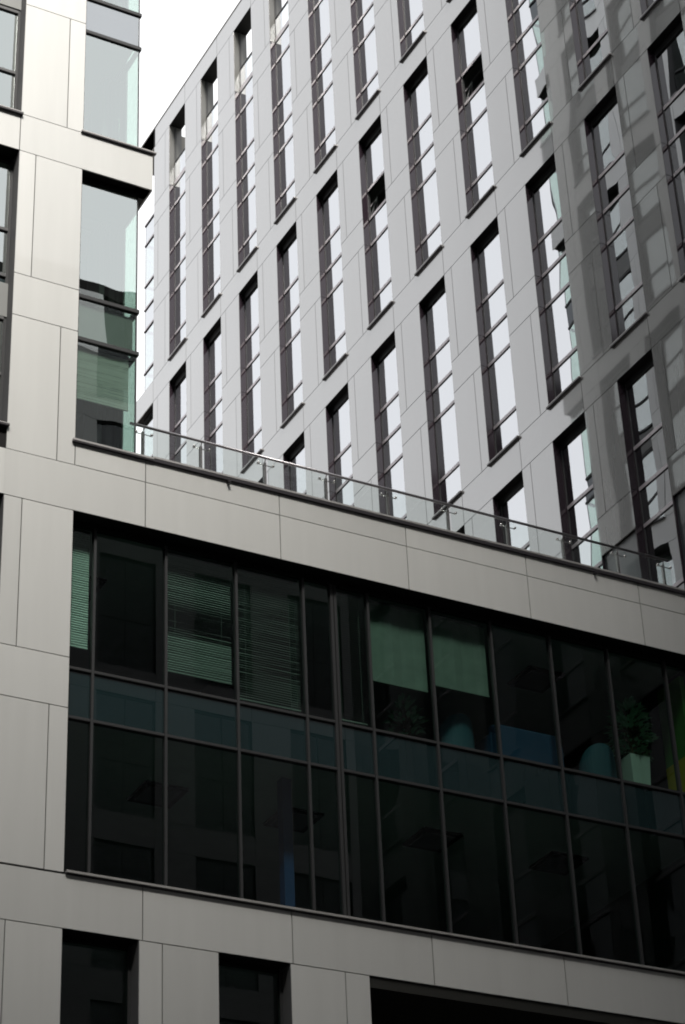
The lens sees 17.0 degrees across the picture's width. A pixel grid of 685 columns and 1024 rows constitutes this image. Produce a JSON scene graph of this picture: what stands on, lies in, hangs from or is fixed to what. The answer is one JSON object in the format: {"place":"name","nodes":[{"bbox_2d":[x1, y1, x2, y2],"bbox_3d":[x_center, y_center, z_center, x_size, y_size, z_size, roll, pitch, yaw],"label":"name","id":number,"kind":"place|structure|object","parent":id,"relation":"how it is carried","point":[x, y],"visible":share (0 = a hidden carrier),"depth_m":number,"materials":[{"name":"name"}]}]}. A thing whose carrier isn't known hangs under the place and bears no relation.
{"place":"outdoors","nodes":[
{"label":"outdoors","id":0,"kind":"place"},
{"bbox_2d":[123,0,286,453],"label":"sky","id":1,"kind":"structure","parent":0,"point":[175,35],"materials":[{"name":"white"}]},
{"bbox_2d":[0,0,684,1023],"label":"office building","id":2,"kind":"structure","parent":0,"point":[176,848],"depth_m":39.88,"materials":[{"name":"stone"}]},
{"bbox_2d":[0,493,3,574],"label":"window","id":3,"kind":"structure","parent":2,"relation":"in","point":[1,494],"depth_m":37.11,"materials":[{"name":"grey metal"}]},
{"bbox_2d":[0,144,20,426],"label":"window","id":4,"kind":"structure","parent":2,"relation":"in","point":[8,155],"depth_m":39.98,"materials":[{"name":"grey metal"}]},
{"bbox_2d":[0,0,26,115],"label":"window","id":5,"kind":"structure","parent":2,"relation":"in","point":[16,108],"depth_m":42.58,"materials":[{"name":"grey metal"}]},
{"bbox_2d":[70,528,89,649],"bbox_3d":[-4.380,1.244,37.625,0.430,2.230,0.060,14,-36,-25],"label":"window blind","id":6,"kind":"object","parent":2,"relation":"attached to","point":[86,534],"depth_m":37.63,"materials":[{"name":"grey metal"}]},
{"bbox_2d":[60,928,139,1023],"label":"window","id":7,"kind":"structure","parent":2,"relation":"in","point":[131,946],"depth_m":34.32,"materials":[{"name":"grey metal"}]},
{"bbox_2d":[76,343,128,411],"bbox_3d":[-4.208,-2.351,39.930,1.020,1.150,0.060,14,-36,-25],"label":"window blind","id":8,"kind":"object","parent":2,"relation":"attached to","point":[105,370],"depth_m":39.94,"materials":[{"name":"green fabric"}]},
{"bbox_2d":[75,176,138,452],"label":"window","id":9,"kind":"structure","parent":2,"relation":"in","point":[105,203],"depth_m":42.12,"materials":[{"name":"clear glass"}]},
{"bbox_2d":[83,0,141,146],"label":"window","id":10,"kind":"structure","parent":2,"relation":"in","point":[107,22],"depth_m":44.28,"materials":[{"name":"grey glass"}]},
{"bbox_2d":[168,550,231,684],"bbox_3d":[-2.439,1.766,38.521,1.230,2.320,0.060,14,-36,-25],"label":"window blind","id":11,"kind":"object","parent":2,"relation":"attached to","point":[199,560],"depth_m":38.28,"materials":[{"name":"grey metal"}]},
{"bbox_2d":[217,952,291,1023],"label":"window","id":12,"kind":"structure","parent":2,"relation":"in","point":[282,969],"depth_m":35.44,"materials":[{"name":"grey metal"}]},
{"bbox_2d":[237,566,300,711],"bbox_3d":[-1.289,2.153,39.001,1.210,2.560,0.060,14,-36,-25],"label":"window blind","id":13,"kind":"object","parent":2,"relation":"attached to","point":[268,575],"depth_m":39.03,"materials":[{"name":"grey metal"}]},
{"bbox_2d":[336,589,367,725],"bbox_3d":[0.117,2.504,39.668,0.580,2.560,0.060,14,-36,-25],"label":"window blind","id":14,"kind":"object","parent":2,"relation":"attached to","point":[349,594],"depth_m":39.87,"materials":[{"name":"grey metal"}]},
{"bbox_2d":[61,510,684,964],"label":"window","id":15,"kind":"structure","parent":2,"relation":"in","point":[165,712],"depth_m":38.96,"materials":[{"name":"glass"}]},
{"bbox_2d":[369,600,427,692],"bbox_3d":[0.941,2.360,40.338,1.170,1.639,0.074,14,-36,-25],"label":"window blind","id":16,"kind":"object","parent":2,"relation":"attached to","point":[398,647],"depth_m":40.33,"materials":[{"name":"fabric"}]},
{"bbox_2d":[130,422,671,584],"bbox_3d":[1.368,0.318,42.062,11.506,1.441,0.140,14,-36,-25],"label":"glass balustrade","id":17,"kind":"object","parent":2,"relation":"on","point":[143,434],"visible":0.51,"depth_m":42.15,"materials":[{"name":"glass"}]},
{"bbox_2d":[381,692,428,735],"bbox_3d":[1.149,3.978,40.811,0.844,1.592,0.835,-28,-40,34],"label":"potted plant","id":18,"kind":"object","parent":2,"relation":"on","point":[408,714],"visible":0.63,"depth_m":40.90,"materials":[{"name":"green plant"}]},
{"bbox_2d":[425,614,488,697],"bbox_3d":[2.053,2.566,40.912,1.180,1.469,0.074,14,-36,-25],"label":"window blind","id":19,"kind":"object","parent":2,"relation":"attached to","point":[459,656],"depth_m":40.91,"materials":[{"name":"fabric"}]},
{"bbox_2d":[439,713,474,748],"bbox_3d":[2.011,4.178,40.677,0.704,1.045,0.633,14,-36,-25],"label":"armchair","id":20,"kind":"object","parent":2,"relation":"on","point":[456,729],"visible":0.52,"depth_m":40.54,"materials":[{"name":"blue fabric"}]},
{"bbox_2d":[475,725,563,765],"bbox_3d":[3.148,4.488,41.276,1.540,1.060,0.780,14,-36,-25],"label":"sofa","id":21,"kind":"object","parent":2,"relation":"on","point":[528,745],"visible":0.3,"depth_m":41.04,"materials":[{"name":"blue fabric"}]},
{"bbox_2d":[579,743,616,777],"bbox_3d":[4.688,4.846,41.947,0.704,1.045,0.633,8,-34,-16],"label":"armchair","id":22,"kind":"object","parent":2,"relation":"on","point":[598,758],"visible":0.45,"depth_m":41.82,"materials":[{"name":"blue fabric"}]},
{"bbox_2d":[603,695,657,784],"bbox_3d":[5.392,4.476,42.568,1.062,2.269,1.007,-19,-35,24],"label":"potted plant","id":23,"kind":"object","parent":2,"relation":"on","point":[635,767],"visible":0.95,"depth_m":42.59,"materials":[{"name":"green plant"}]},
{"bbox_2d":[657,676,684,791],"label":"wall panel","id":24,"kind":"structure","parent":2,"relation":"attached to","point":[677,691],"depth_m":43.18,"materials":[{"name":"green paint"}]},
{"bbox_2d":[136,0,684,588],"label":"hotel building","id":25,"kind":"structure","parent":0,"point":[430,248],"depth_m":57.80,"materials":[{"name":"stone"}]},
{"bbox_2d":[143,213,153,390],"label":"window","id":26,"kind":"structure","parent":25,"relation":"in","point":[149,246],"depth_m":77.29,"materials":[{"name":"white glass"}]},
{"bbox_2d":[144,411,152,456],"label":"window","id":27,"kind":"structure","parent":25,"relation":"in","point":[148,447],"depth_m":74.38,"materials":[{"name":"white glass"}]},
{"bbox_2d":[167,103,185,360],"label":"window","id":28,"kind":"structure","parent":25,"relation":"in","point":[177,229],"depth_m":76.10,"materials":[{"name":"glass"}]},
{"bbox_2d":[169,361,186,463],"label":"window","id":29,"kind":"structure","parent":25,"relation":"in","point":[177,385],"depth_m":72.29,"materials":[{"name":"glass"}]},
{"bbox_2d":[201,56,220,317],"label":"window","id":30,"kind":"structure","parent":25,"relation":"in","point":[209,110],"depth_m":74.21,"materials":[{"name":"white glass"}]},
{"bbox_2d":[203,317,222,472],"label":"window","id":31,"kind":"structure","parent":25,"relation":"in","point":[212,360],"depth_m":69.88,"materials":[{"name":"white glass"}]},
{"bbox_2d":[233,7,256,271],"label":"window","id":32,"kind":"structure","parent":25,"relation":"in","point":[244,117],"depth_m":72.31,"materials":[{"name":"white glass"}]},
{"bbox_2d":[239,269,262,473],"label":"window","id":33,"kind":"structure","parent":25,"relation":"in","point":[251,424],"depth_m":67.65,"materials":[{"name":"glass"}]},
{"bbox_2d":[269,0,295,223],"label":"window","id":34,"kind":"structure","parent":25,"relation":"in","point":[284,177],"depth_m":70.15,"materials":[{"name":"glass"}]},
{"bbox_2d":[276,221,303,428],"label":"window","id":35,"kind":"structure","parent":25,"relation":"in","point":[287,257],"depth_m":65.73,"materials":[{"name":"glass"}]},
{"bbox_2d":[283,431,306,493],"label":"window","id":36,"kind":"structure","parent":25,"relation":"in","point":[294,477],"depth_m":63.13,"materials":[{"name":"white glass"}]},
{"bbox_2d":[308,0,335,173],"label":"window","id":37,"kind":"structure","parent":25,"relation":"in","point":[318,10],"depth_m":67.71,"materials":[{"name":"glass"}]},
{"bbox_2d":[316,169,346,380],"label":"window","id":38,"kind":"structure","parent":25,"relation":"in","point":[328,217],"depth_m":63.86,"materials":[{"name":"glass"}]},
{"bbox_2d":[326,381,353,505],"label":"window","id":39,"kind":"structure","parent":25,"relation":"in","point":[337,410],"depth_m":60.80,"materials":[{"name":"white glass"}]},
{"bbox_2d":[350,0,378,119],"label":"window","id":40,"kind":"structure","parent":25,"relation":"in","point":[362,11],"depth_m":65.26,"materials":[{"name":"glass"}]},
{"bbox_2d":[358,113,392,329],"bbox_3d":[1.065,-7.846,61.712,0.555,6.543,1.332,14,-36,-25],"label":"window","id":41,"kind":"structure","parent":25,"relation":"in","point":[375,224],"depth_m":61.90,"materials":[{"name":"glass"}]},
{"bbox_2d":[371,329,406,519],"bbox_3d":[1.257,-1.630,57.757,0.320,6.501,1.332,14,-36,-25],"label":"window","id":42,"kind":"structure","parent":25,"relation":"in","point":[389,454],"depth_m":58.42,"materials":[{"name":"white glass"}]},
{"bbox_2d":[397,0,424,62],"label":"window","id":43,"kind":"structure","parent":25,"relation":"in","point":[410,12],"depth_m":62.81,"materials":[{"name":"glass"}]},
{"bbox_2d":[403,55,441,275],"bbox_3d":[2.159,-9.103,59.787,0.320,6.543,1.332,14,-36,-25],"label":"window","id":44,"kind":"structure","parent":25,"relation":"in","point":[419,130],"depth_m":60.06,"materials":[{"name":"white glass"}]},
{"bbox_2d":[418,274,461,519],"bbox_3d":[2.455,-2.861,55.881,0.320,6.501,1.332,14,-36,-25],"label":"window","id":45,"kind":"structure","parent":25,"relation":"in","point":[439,391],"depth_m":56.44,"materials":[{"name":"clear glass"}]},
{"bbox_2d":[457,524,464,533],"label":"window","id":46,"kind":"structure","parent":25,"relation":"in","point":[462,530],"depth_m":53.41,"materials":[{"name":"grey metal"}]},
{"bbox_2d":[451,0,494,218],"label":"window","id":47,"kind":"structure","parent":25,"relation":"in","point":[472,110],"depth_m":58.10,"materials":[{"name":"clear glass"}]},
{"bbox_2d":[470,215,519,466],"bbox_3d":[3.652,-4.092,54.004,0.320,6.501,1.332,14,-36,-25],"label":"window","id":48,"kind":"structure","parent":25,"relation":"in","point":[494,344],"depth_m":54.64,"materials":[{"name":"grey metal"}]},
{"bbox_2d":[493,471,529,549],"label":"window","id":49,"kind":"structure","parent":25,"relation":"in","point":[508,492],"depth_m":51.89,"materials":[{"name":"grey metal"}]},
{"bbox_2d":[505,0,550,156],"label":"window","id":50,"kind":"structure","parent":25,"relation":"in","point":[532,104],"depth_m":55.82,"materials":[{"name":"white glass"}]},
{"bbox_2d":[525,153,580,409],"bbox_3d":[4.849,-5.323,52.127,0.320,6.501,1.332,14,-36,-25],"label":"window","id":51,"kind":"structure","parent":25,"relation":"in","point":[551,284],"depth_m":52.44,"materials":[{"name":"grey metal"}]},
{"bbox_2d":[552,411,605,569],"bbox_3d":[5.144,0.892,48.238,0.320,6.506,1.332,14,-36,-25],"label":"window","id":52,"kind":"structure","parent":25,"relation":"in","point":[583,552],"depth_m":49.36,"materials":[{"name":"grey metal"}]},
{"bbox_2d":[568,0,611,90],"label":"window","id":53,"kind":"structure","parent":25,"relation":"in","point":[578,8],"depth_m":53.59,"materials":[{"name":"grey metal"}]},
{"bbox_2d":[584,85,647,347],"bbox_3d":[6.047,-6.554,50.251,0.320,6.501,1.332,14,-36,-25],"label":"window","id":54,"kind":"structure","parent":25,"relation":"in","point":[613,220],"depth_m":50.55,"materials":[{"name":"grey metal"}]},
{"bbox_2d":[639,0,659,20],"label":"window","id":55,"kind":"structure","parent":25,"relation":"in","point":[646,8],"depth_m":51.11,"materials":[{"name":"grey metal"}]},
{"bbox_2d":[617,348,684,587],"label":"window","id":56,"kind":"structure","parent":25,"relation":"in","point":[651,500],"depth_m":46.84,"materials":[{"name":"grey metal"}]},
{"bbox_2d":[646,11,684,281],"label":"window","id":57,"kind":"structure","parent":25,"relation":"in","point":[673,150],"depth_m":49.06,"materials":[{"name":"grey metal"}]}
]}

